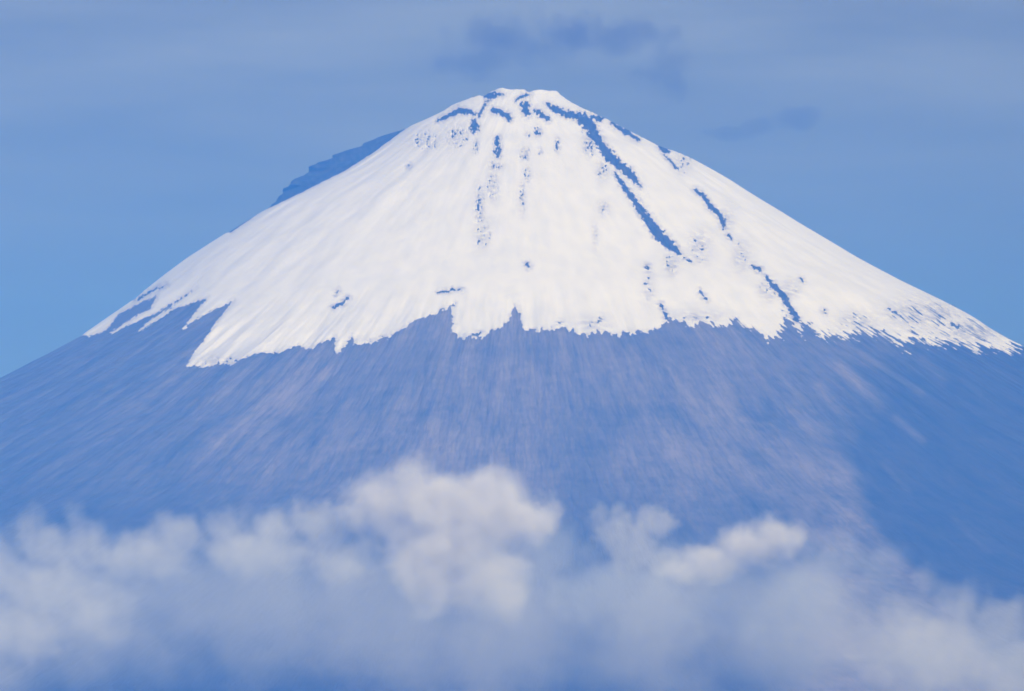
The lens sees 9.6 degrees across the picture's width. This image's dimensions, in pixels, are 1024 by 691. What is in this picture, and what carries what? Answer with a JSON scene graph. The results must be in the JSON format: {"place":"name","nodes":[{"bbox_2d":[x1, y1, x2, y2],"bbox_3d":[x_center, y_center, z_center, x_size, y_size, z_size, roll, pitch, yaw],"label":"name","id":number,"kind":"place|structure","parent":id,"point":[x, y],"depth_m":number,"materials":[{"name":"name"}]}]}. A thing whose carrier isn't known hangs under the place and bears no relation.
{"place":"outdoors","nodes":[
{"label":"outdoors","id":0,"kind":"place"},
{"bbox_2d":[0,88,1023,690],"bbox_3d":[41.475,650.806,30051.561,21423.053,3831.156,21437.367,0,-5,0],"label":"mountain","id":1,"kind":"structure","parent":0,"point":[516,390],"depth_m":26435.57,"materials":[{"name":"rock"},{"name":"snow"}]},
{"bbox_2d":[0,0,1023,377],"label":"sky","id":2,"kind":"structure","parent":0,"point":[136,135],"materials":[{"name":"blue"}]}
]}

